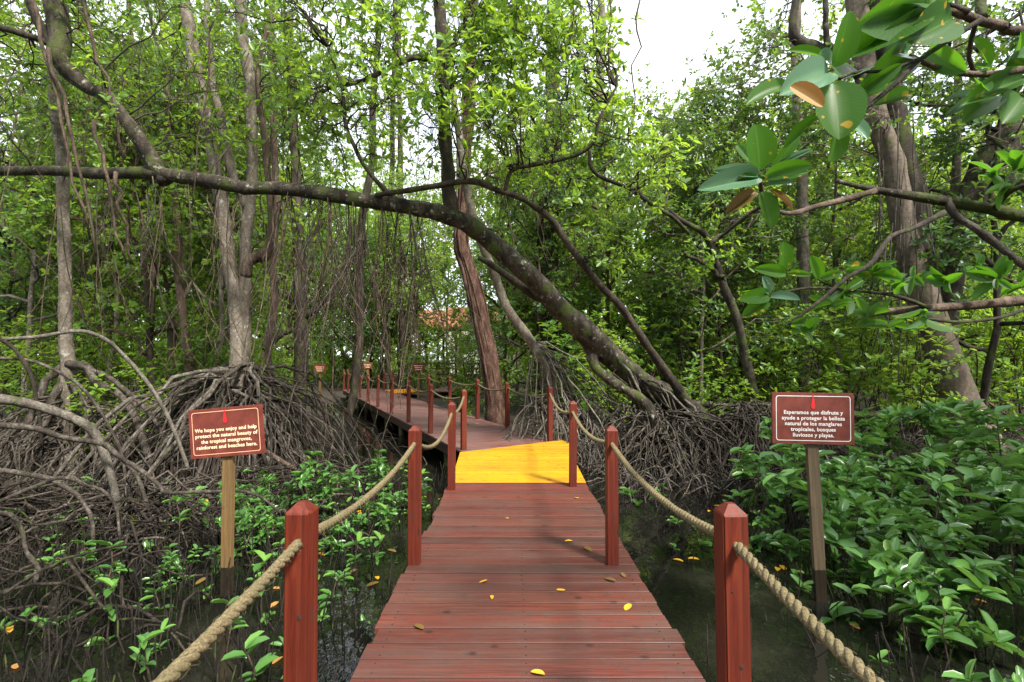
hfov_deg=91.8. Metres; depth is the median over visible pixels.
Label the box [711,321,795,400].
understory shrub
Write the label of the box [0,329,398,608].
mangrove tree
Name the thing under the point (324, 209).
forest tree
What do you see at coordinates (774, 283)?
forest tree
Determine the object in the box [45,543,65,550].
mangrove seedling
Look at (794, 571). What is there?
mangrove seedling
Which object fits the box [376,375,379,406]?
rope post
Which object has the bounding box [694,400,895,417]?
fallen log
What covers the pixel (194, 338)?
understory shrub
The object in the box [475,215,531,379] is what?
forest tree
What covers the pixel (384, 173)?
forest tree
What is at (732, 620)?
rope post
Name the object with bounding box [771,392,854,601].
information sign
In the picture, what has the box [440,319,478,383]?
understory shrub
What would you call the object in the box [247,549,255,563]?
mangrove seedling
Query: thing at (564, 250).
forest tree
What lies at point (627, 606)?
fallen leaf
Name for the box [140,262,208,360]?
forest tree
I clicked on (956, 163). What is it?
slender tree
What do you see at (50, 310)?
forest tree
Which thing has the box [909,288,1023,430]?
understory shrub
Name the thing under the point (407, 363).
understory shrub
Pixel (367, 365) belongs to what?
sign
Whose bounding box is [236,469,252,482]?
mangrove seedling
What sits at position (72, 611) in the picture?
mangrove seedling
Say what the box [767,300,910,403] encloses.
understory shrub
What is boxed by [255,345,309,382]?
understory shrub
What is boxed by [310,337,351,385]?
understory shrub
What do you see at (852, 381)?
understory shrub
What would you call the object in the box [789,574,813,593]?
mangrove seedling
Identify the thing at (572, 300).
forest tree
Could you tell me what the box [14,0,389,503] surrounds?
stilt root mangrove
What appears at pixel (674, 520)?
mangrove seedling
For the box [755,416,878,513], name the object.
mangrove shrub
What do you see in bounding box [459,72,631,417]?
forest tree
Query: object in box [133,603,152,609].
mangrove seedling
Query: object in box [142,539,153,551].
mangrove seedling
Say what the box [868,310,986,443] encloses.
understory shrub
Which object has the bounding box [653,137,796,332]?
forest tree
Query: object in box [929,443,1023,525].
mangrove shrub
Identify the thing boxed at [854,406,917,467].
mangrove shrub
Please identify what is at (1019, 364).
understory shrub
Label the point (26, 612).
mangrove seedling
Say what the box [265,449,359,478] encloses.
fallen log
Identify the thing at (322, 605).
mangrove seedling
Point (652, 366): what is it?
understory shrub
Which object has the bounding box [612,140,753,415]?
forest tree
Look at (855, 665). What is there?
rope
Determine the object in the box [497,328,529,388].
understory shrub
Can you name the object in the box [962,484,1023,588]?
mangrove shrub
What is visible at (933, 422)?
mangrove shrub
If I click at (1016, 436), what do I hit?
root litter
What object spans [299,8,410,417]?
thin tree
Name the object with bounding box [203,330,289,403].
understory shrub
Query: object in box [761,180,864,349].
forest tree
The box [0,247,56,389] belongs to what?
forest tree
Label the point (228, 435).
information sign
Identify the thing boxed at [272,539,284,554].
mangrove seedling
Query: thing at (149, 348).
thin tree
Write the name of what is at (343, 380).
rope post
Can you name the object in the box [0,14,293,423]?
forest tree
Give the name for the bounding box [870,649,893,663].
mangrove seedling
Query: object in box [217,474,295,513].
mangrove shrub
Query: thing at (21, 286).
forest tree
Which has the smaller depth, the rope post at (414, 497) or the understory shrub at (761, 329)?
the rope post at (414, 497)
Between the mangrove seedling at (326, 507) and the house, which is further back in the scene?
the house
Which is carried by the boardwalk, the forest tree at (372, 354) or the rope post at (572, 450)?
the rope post at (572, 450)
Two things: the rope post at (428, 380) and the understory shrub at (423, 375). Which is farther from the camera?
the understory shrub at (423, 375)
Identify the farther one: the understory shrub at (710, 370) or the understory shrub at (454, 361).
the understory shrub at (454, 361)
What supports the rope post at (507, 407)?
on the boardwalk
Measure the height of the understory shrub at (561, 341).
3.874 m
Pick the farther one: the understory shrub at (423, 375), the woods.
the woods
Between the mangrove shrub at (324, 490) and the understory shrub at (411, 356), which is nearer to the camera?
the mangrove shrub at (324, 490)
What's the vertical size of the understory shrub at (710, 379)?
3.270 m
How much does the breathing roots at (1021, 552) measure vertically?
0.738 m
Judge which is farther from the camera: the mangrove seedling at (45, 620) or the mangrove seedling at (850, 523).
the mangrove seedling at (850, 523)
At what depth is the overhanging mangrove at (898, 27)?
1.89 m
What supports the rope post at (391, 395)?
on the boardwalk
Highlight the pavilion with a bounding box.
[394,310,466,380]
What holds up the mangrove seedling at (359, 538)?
in the water
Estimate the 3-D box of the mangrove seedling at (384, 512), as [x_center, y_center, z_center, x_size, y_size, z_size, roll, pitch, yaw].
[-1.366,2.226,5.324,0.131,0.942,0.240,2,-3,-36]
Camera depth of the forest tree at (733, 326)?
21.30 m
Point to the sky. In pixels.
(671, 31)
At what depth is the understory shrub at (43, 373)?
13.60 m
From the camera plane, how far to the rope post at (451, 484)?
5.72 m
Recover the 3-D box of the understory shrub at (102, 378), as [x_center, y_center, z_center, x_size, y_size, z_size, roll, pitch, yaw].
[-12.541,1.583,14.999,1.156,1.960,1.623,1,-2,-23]
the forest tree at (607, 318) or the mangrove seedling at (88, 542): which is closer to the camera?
the mangrove seedling at (88, 542)
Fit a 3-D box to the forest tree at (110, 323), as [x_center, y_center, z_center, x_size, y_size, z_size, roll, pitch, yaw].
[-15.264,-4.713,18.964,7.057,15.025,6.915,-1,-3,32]
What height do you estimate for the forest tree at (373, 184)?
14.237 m
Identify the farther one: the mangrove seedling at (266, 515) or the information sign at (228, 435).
the mangrove seedling at (266, 515)
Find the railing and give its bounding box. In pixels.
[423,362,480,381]
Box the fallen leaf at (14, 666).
[11,663,18,668]
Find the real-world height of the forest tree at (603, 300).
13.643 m
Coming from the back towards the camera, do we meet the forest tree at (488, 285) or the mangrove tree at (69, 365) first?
the forest tree at (488, 285)
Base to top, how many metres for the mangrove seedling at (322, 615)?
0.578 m
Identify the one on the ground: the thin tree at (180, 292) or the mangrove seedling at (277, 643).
the thin tree at (180, 292)
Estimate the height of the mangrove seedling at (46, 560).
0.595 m
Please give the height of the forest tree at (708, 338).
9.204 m
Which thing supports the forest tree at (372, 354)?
on the ground
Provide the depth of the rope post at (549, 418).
9.14 m
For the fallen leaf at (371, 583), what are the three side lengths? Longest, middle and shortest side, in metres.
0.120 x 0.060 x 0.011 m
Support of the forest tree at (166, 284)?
on the ground
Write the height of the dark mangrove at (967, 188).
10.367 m
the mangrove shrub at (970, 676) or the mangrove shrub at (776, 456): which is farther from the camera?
the mangrove shrub at (776, 456)
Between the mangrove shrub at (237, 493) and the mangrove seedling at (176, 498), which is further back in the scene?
the mangrove shrub at (237, 493)
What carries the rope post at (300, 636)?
on the boardwalk
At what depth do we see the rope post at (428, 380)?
16.91 m
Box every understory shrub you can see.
[0,306,124,424]
[0,309,53,418]
[0,329,57,422]
[0,336,37,394]
[30,336,123,382]
[30,347,59,392]
[48,344,138,398]
[63,352,200,462]
[74,315,160,403]
[78,342,131,385]
[79,361,116,417]
[115,341,142,390]
[116,334,166,399]
[122,335,165,390]
[132,295,227,414]
[144,323,211,391]
[181,332,264,405]
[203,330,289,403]
[222,323,293,396]
[222,350,302,401]
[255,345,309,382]
[261,368,310,409]
[263,353,316,383]
[308,353,318,384]
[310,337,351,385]
[388,328,432,393]
[392,339,434,381]
[398,332,455,385]
[407,364,433,386]
[425,332,482,411]
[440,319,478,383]
[445,331,480,393]
[456,331,524,381]
[480,359,535,414]
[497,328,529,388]
[515,303,604,425]
[515,305,604,401]
[516,344,578,400]
[541,334,600,409]
[566,287,675,412]
[568,311,647,433]
[600,234,718,420]
[607,318,657,402]
[644,309,713,410]
[678,346,779,415]
[683,319,752,415]
[685,341,732,399]
[703,332,774,392]
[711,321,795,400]
[715,238,849,400]
[717,290,836,402]
[748,314,839,392]
[758,346,785,391]
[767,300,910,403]
[776,309,851,392]
[795,305,889,399]
[797,314,867,410]
[813,286,974,410]
[830,278,916,418]
[859,345,917,401]
[866,340,940,442]
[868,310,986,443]
[876,352,979,429]
[878,311,981,384]
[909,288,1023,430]
[960,310,1022,413]
[967,308,1023,409]
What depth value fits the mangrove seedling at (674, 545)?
5.13 m
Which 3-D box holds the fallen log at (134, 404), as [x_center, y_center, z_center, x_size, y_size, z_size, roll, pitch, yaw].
[-7.696,1.368,10.216,2.548,0.376,0.329,0,-2,-5]
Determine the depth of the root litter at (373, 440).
7.24 m
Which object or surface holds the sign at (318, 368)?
on the ground
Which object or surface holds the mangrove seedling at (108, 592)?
in the water
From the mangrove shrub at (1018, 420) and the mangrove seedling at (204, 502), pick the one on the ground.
the mangrove shrub at (1018, 420)
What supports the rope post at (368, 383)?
on the boardwalk
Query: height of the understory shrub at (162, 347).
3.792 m
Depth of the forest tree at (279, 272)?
29.57 m
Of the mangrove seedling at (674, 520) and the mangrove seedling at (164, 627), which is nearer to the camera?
the mangrove seedling at (164, 627)
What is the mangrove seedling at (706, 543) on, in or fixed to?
in the water
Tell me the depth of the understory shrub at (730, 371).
22.49 m
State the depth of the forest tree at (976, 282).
22.70 m
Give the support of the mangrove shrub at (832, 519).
on the ground
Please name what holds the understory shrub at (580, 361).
on the ground
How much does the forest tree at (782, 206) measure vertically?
12.254 m
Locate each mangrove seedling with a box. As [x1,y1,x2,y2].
[0,615,18,633]
[20,606,50,633]
[25,557,58,576]
[36,618,55,637]
[41,534,66,551]
[44,550,68,568]
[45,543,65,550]
[50,507,78,530]
[58,605,84,623]
[70,540,96,569]
[71,668,95,681]
[77,517,90,542]
[80,476,100,483]
[80,547,98,574]
[84,635,114,646]
[92,540,127,604]
[94,574,117,581]
[96,577,118,644]
[103,563,132,589]
[129,646,148,675]
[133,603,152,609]
[136,629,163,681]
[140,586,173,609]
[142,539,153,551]
[150,618,175,654]
[162,494,192,547]
[177,575,195,582]
[188,486,206,507]
[197,499,210,545]
[202,546,220,573]
[202,584,212,598]
[205,545,219,563]
[211,596,247,653]
[221,630,278,681]
[234,545,247,556]
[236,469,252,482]
[246,572,262,580]
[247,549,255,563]
[253,550,271,617]
[260,610,275,623]
[265,514,272,544]
[270,636,282,647]
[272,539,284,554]
[318,570,350,603]
[318,601,330,613]
[318,608,330,621]
[319,502,335,519]
[337,567,358,590]
[343,531,368,581]
[360,537,384,559]
[360,614,370,623]
[367,506,381,523]
[373,531,384,575]
[376,502,388,545]
[422,477,432,500]
[618,487,642,505]
[666,516,683,530]
[669,543,679,553]
[692,525,712,545]
[725,493,746,507]
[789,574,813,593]
[791,569,808,592]
[833,582,886,624]
[838,521,858,574]
[865,529,903,545]
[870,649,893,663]
[896,631,906,649]
[920,596,965,670]
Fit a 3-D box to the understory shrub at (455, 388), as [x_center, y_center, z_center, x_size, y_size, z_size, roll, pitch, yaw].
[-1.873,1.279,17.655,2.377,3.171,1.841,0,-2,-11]
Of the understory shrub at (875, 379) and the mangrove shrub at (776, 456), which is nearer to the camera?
the mangrove shrub at (776, 456)
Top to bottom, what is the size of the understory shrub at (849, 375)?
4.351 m
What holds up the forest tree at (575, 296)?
on the ground
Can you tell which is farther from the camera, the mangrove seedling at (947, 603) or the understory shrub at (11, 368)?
the understory shrub at (11, 368)
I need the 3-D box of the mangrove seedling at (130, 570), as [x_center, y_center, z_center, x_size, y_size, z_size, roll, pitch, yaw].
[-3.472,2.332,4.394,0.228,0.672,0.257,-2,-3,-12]
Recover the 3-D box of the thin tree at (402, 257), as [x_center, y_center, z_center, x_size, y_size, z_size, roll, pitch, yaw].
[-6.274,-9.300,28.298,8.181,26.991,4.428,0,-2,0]
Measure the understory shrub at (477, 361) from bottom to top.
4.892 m
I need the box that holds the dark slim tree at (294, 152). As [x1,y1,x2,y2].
[233,8,383,417]
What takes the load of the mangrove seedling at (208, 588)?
in the water
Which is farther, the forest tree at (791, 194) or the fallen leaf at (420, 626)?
the forest tree at (791, 194)
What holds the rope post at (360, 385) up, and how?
on the boardwalk
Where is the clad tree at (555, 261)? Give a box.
[484,0,641,413]
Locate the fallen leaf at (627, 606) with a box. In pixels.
[624,603,631,609]
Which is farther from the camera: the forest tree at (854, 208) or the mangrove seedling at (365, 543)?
the forest tree at (854, 208)
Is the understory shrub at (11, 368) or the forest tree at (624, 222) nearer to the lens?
the understory shrub at (11, 368)
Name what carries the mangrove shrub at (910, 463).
on the ground
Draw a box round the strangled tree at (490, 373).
[353,0,607,425]
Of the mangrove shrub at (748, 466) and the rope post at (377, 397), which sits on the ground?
the mangrove shrub at (748, 466)
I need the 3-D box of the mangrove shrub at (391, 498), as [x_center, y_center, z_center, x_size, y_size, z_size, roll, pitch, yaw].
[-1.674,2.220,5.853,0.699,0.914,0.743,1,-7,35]
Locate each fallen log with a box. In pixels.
[75,400,204,413]
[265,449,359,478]
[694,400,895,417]
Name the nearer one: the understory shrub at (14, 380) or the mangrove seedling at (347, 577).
the mangrove seedling at (347, 577)
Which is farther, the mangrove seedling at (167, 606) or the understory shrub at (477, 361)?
the understory shrub at (477, 361)
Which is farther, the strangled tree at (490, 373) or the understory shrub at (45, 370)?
the understory shrub at (45, 370)
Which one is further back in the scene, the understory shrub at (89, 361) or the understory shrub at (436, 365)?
the understory shrub at (436, 365)
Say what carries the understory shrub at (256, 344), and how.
on the ground
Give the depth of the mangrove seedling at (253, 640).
3.00 m
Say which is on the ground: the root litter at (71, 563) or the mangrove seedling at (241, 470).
the root litter at (71, 563)
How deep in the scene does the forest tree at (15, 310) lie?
16.62 m
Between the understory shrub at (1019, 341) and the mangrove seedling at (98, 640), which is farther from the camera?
the understory shrub at (1019, 341)
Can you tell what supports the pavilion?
on the ground
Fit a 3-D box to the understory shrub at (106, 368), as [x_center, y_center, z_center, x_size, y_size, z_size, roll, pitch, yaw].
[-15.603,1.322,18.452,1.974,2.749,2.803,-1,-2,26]
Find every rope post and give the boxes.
[283,500,318,681]
[343,370,344,389]
[347,370,348,391]
[359,373,361,397]
[367,373,369,401]
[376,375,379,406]
[383,370,384,389]
[390,378,393,413]
[406,380,410,421]
[407,425,421,565]
[427,375,429,403]
[428,384,433,433]
[447,402,455,489]
[448,376,451,404]
[460,389,466,449]
[475,379,479,418]
[505,382,509,427]
[547,386,552,441]
[569,401,576,486]
[605,425,618,565]
[713,502,751,681]
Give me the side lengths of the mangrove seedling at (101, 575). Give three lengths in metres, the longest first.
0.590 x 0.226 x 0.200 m
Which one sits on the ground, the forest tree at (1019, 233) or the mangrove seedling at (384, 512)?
the forest tree at (1019, 233)
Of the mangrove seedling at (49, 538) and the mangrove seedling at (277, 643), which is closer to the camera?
the mangrove seedling at (277, 643)
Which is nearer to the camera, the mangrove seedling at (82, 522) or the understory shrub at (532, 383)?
the mangrove seedling at (82, 522)
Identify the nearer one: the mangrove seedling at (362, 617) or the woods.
the mangrove seedling at (362, 617)
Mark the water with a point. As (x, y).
(684, 597)
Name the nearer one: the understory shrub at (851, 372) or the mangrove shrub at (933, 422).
the mangrove shrub at (933, 422)
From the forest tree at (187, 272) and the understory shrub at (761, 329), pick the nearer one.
the understory shrub at (761, 329)
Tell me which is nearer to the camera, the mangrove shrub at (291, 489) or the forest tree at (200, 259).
the mangrove shrub at (291, 489)
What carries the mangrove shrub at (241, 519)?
on the ground
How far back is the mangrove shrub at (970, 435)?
7.16 m
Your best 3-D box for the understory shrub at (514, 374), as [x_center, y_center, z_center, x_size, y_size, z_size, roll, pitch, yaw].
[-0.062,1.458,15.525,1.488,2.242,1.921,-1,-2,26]
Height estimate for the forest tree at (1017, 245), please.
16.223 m
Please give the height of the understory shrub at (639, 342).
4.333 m
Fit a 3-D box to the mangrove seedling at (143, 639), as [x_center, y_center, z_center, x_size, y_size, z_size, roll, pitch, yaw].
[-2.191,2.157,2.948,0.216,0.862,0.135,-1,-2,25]
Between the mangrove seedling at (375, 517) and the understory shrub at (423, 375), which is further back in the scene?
the understory shrub at (423, 375)
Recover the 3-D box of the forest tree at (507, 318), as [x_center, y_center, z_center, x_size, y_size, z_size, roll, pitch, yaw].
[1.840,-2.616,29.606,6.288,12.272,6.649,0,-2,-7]
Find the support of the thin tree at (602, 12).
on the ground
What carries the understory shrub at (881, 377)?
on the ground
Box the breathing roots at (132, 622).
[0,459,447,681]
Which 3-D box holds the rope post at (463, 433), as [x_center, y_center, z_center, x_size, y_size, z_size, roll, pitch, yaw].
[-0.808,1.311,8.299,0.085,1.012,0.085,1,-2,-27]
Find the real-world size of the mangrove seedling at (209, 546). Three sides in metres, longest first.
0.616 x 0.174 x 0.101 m
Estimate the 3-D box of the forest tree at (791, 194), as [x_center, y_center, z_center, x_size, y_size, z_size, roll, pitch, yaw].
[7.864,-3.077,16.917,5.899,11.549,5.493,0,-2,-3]
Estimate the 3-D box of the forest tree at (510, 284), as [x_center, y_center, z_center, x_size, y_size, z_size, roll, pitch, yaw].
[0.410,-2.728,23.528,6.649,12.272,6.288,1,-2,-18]
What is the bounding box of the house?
[448,307,527,374]
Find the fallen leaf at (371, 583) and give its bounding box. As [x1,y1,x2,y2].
[367,581,377,585]
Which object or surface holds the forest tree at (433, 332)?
on the ground
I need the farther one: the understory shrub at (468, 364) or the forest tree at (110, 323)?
the understory shrub at (468, 364)
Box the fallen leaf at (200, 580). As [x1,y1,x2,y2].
[195,577,205,583]
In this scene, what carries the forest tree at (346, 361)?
on the ground
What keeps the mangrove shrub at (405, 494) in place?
on the ground
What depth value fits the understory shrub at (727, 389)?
10.41 m
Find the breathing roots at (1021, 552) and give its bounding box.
[592,456,1023,681]
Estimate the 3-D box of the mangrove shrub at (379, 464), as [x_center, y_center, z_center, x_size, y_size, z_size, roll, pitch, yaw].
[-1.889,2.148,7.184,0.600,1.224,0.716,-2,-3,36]
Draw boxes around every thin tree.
[2,3,112,392]
[71,0,223,401]
[74,0,258,391]
[173,0,358,420]
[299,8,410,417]
[322,0,411,388]
[336,0,461,388]
[522,0,607,399]
[622,63,722,416]
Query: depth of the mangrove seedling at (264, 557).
3.80 m
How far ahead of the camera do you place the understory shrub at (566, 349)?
16.67 m
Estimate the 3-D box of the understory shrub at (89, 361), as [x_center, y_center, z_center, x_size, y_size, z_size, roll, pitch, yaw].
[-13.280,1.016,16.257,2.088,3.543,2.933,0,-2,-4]
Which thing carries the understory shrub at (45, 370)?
on the ground
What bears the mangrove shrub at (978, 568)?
on the ground
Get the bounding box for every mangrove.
[0,0,893,492]
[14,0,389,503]
[381,0,683,473]
[674,0,1023,450]
[697,0,1023,341]
[936,93,1023,342]
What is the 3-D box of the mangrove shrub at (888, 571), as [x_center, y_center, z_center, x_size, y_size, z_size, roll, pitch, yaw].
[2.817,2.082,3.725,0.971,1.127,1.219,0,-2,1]
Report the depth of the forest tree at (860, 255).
33.98 m
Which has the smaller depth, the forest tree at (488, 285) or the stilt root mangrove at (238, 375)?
the stilt root mangrove at (238, 375)
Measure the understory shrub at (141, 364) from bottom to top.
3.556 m
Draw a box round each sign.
[188,404,265,595]
[314,364,325,406]
[363,362,371,373]
[412,363,423,398]
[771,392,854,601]
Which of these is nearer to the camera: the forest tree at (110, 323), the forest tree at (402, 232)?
the forest tree at (110, 323)
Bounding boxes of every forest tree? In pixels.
[0,0,175,421]
[0,0,193,378]
[0,0,238,403]
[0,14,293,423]
[0,38,198,396]
[0,111,111,396]
[0,116,73,393]
[0,161,144,406]
[0,177,76,362]
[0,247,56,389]
[15,223,142,382]
[16,0,285,333]
[30,0,321,419]
[83,129,243,378]
[100,0,318,394]
[109,73,305,364]
[118,0,339,355]
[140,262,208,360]
[142,215,255,365]
[165,12,383,373]
[251,223,349,389]
[255,158,354,378]
[258,136,330,323]
[278,216,383,387]
[306,210,396,388]
[323,207,423,386]
[340,242,427,386]
[349,152,449,383]
[351,179,452,384]
[357,182,470,389]
[364,164,467,375]
[394,172,494,385]
[418,120,576,414]
[455,110,540,391]
[456,6,648,384]
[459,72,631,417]
[459,152,602,398]
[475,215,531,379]
[495,220,586,388]
[507,98,630,369]
[511,69,705,417]
[513,229,606,357]
[560,144,647,293]
[572,143,646,321]
[608,72,820,407]
[608,127,782,402]
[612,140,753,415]
[628,43,812,392]
[644,73,825,416]
[650,97,835,401]
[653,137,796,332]
[671,211,778,400]
[706,223,795,364]
[744,0,947,389]
[753,133,907,392]
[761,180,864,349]
[814,0,1023,407]
[824,191,893,337]
[826,51,1023,430]
[832,136,988,368]
[837,213,937,387]
[929,164,1023,398]
[934,139,1023,406]
[973,168,1023,388]
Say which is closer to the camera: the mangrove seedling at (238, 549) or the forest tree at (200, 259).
the mangrove seedling at (238, 549)
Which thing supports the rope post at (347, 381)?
on the boardwalk
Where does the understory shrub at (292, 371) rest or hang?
on the ground
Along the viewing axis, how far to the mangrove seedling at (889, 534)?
4.33 m
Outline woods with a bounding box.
[0,9,1022,380]
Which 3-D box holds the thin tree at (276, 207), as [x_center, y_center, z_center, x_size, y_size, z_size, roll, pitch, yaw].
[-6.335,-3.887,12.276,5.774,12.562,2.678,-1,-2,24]
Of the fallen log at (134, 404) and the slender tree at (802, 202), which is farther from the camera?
the slender tree at (802, 202)
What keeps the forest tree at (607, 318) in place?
on the ground
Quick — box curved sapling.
[636,157,794,410]
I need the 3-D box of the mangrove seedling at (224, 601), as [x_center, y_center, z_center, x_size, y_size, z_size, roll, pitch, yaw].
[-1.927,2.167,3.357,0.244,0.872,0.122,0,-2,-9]
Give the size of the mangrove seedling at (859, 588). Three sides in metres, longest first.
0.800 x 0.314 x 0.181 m
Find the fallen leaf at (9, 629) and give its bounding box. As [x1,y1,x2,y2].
[6,625,13,631]
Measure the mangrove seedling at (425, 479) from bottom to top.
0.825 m
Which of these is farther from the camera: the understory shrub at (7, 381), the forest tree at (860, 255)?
the forest tree at (860, 255)
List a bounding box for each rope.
[151,372,464,681]
[409,375,883,681]
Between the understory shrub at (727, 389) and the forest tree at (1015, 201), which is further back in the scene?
the forest tree at (1015, 201)
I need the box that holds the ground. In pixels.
[0,361,1023,487]
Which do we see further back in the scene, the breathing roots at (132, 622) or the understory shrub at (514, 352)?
the understory shrub at (514, 352)
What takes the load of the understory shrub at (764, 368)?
on the ground
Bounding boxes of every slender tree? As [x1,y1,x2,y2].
[725,0,854,392]
[912,0,1012,196]
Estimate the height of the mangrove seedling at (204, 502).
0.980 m
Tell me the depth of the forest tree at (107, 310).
19.80 m
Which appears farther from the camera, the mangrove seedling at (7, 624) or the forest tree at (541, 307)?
the forest tree at (541, 307)
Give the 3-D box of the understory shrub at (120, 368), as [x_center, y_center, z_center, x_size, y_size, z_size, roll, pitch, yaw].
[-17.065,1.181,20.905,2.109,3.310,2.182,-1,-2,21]
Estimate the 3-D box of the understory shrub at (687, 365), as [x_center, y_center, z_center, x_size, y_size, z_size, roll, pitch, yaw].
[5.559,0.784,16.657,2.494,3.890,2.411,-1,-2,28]
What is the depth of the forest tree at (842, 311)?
17.97 m
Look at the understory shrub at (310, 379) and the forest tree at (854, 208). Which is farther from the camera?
the understory shrub at (310, 379)
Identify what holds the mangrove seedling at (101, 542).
in the water
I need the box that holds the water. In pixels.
[0,401,1023,681]
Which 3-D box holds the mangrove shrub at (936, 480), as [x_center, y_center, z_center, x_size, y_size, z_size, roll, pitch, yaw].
[3.923,1.990,4.925,1.199,1.344,0.988,-1,-2,29]
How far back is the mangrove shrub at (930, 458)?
5.73 m
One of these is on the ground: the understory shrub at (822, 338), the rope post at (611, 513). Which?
the understory shrub at (822, 338)
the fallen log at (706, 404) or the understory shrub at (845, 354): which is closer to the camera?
the fallen log at (706, 404)
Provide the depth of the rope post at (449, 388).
14.72 m
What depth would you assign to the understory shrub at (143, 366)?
20.80 m
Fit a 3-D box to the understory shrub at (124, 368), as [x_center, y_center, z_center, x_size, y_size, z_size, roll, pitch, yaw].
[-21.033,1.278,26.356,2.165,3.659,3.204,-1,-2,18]
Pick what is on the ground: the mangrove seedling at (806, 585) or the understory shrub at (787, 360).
the understory shrub at (787, 360)
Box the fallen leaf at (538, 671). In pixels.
[531,669,544,674]
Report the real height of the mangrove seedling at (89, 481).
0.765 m
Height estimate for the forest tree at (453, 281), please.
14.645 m
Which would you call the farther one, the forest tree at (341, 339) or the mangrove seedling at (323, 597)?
the forest tree at (341, 339)
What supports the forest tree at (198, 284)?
on the ground
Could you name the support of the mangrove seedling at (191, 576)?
in the water
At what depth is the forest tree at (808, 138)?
12.70 m
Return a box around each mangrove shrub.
[142,543,202,587]
[213,469,301,532]
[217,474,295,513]
[234,498,284,556]
[291,450,361,519]
[318,519,356,556]
[351,489,407,532]
[359,449,407,493]
[378,478,431,510]
[728,442,806,516]
[747,509,810,563]
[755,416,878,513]
[763,468,914,596]
[769,432,934,538]
[820,536,1023,657]
[834,450,984,554]
[836,472,999,566]
[844,453,956,509]
[846,423,928,489]
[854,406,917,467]
[885,508,1023,616]
[889,396,1005,474]
[916,398,1023,461]
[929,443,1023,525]
[939,386,1023,473]
[941,659,1023,681]
[955,452,1023,545]
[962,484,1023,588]
[1009,413,1023,426]
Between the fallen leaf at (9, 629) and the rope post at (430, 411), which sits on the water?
the fallen leaf at (9, 629)
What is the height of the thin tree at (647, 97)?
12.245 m
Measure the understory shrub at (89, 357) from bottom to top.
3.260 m
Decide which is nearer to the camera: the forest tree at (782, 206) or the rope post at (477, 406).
the rope post at (477, 406)
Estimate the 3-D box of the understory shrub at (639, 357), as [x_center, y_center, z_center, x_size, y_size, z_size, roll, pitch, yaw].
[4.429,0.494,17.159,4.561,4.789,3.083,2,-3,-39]
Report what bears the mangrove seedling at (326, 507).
in the water
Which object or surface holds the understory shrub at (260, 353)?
on the ground
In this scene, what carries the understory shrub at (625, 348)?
on the ground
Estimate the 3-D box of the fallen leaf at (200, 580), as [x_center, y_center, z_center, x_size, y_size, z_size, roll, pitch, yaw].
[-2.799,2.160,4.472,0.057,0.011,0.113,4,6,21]
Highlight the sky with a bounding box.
[0,0,1023,360]
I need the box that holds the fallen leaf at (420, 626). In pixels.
[414,624,423,628]
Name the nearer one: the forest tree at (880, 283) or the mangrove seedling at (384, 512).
the mangrove seedling at (384, 512)
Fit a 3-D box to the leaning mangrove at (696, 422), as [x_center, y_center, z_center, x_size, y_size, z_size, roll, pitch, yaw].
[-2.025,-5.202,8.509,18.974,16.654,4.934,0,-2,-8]
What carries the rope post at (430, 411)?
on the boardwalk
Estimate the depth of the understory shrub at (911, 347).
17.58 m
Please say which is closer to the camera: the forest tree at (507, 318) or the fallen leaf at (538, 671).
the fallen leaf at (538, 671)
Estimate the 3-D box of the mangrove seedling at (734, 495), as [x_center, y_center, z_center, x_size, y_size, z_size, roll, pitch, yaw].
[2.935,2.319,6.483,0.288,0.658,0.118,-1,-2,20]
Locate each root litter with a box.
[0,415,426,560]
[0,441,385,654]
[545,407,1023,510]
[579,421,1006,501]
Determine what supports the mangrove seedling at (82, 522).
in the water
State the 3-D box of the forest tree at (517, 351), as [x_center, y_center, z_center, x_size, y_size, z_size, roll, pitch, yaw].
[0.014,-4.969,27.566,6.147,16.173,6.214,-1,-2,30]
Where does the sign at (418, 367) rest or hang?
on the ground
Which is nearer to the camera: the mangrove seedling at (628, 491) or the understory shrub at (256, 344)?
the mangrove seedling at (628, 491)
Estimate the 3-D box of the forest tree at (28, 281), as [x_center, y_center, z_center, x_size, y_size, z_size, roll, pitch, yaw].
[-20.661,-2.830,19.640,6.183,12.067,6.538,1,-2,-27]
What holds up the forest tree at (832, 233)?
on the ground
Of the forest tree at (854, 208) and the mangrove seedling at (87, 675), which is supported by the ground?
the forest tree at (854, 208)
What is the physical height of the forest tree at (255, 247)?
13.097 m
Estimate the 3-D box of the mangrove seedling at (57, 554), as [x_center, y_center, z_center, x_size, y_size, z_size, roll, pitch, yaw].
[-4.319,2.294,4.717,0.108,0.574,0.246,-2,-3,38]
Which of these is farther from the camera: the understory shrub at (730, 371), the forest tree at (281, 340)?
the forest tree at (281, 340)
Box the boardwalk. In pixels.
[342,383,705,681]
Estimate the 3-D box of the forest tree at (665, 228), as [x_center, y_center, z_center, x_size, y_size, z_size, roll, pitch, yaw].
[5.239,-2.289,13.137,5.131,9.705,4.232,0,-2,0]
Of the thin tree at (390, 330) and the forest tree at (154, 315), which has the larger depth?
the thin tree at (390, 330)
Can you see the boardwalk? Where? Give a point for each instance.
(525, 560)
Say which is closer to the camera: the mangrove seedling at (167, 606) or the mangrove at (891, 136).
the mangrove seedling at (167, 606)
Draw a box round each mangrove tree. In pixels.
[0,0,217,496]
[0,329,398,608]
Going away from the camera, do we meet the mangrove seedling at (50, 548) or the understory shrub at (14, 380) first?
the mangrove seedling at (50, 548)
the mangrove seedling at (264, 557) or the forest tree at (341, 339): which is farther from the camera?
the forest tree at (341, 339)
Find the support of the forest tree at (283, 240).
on the ground

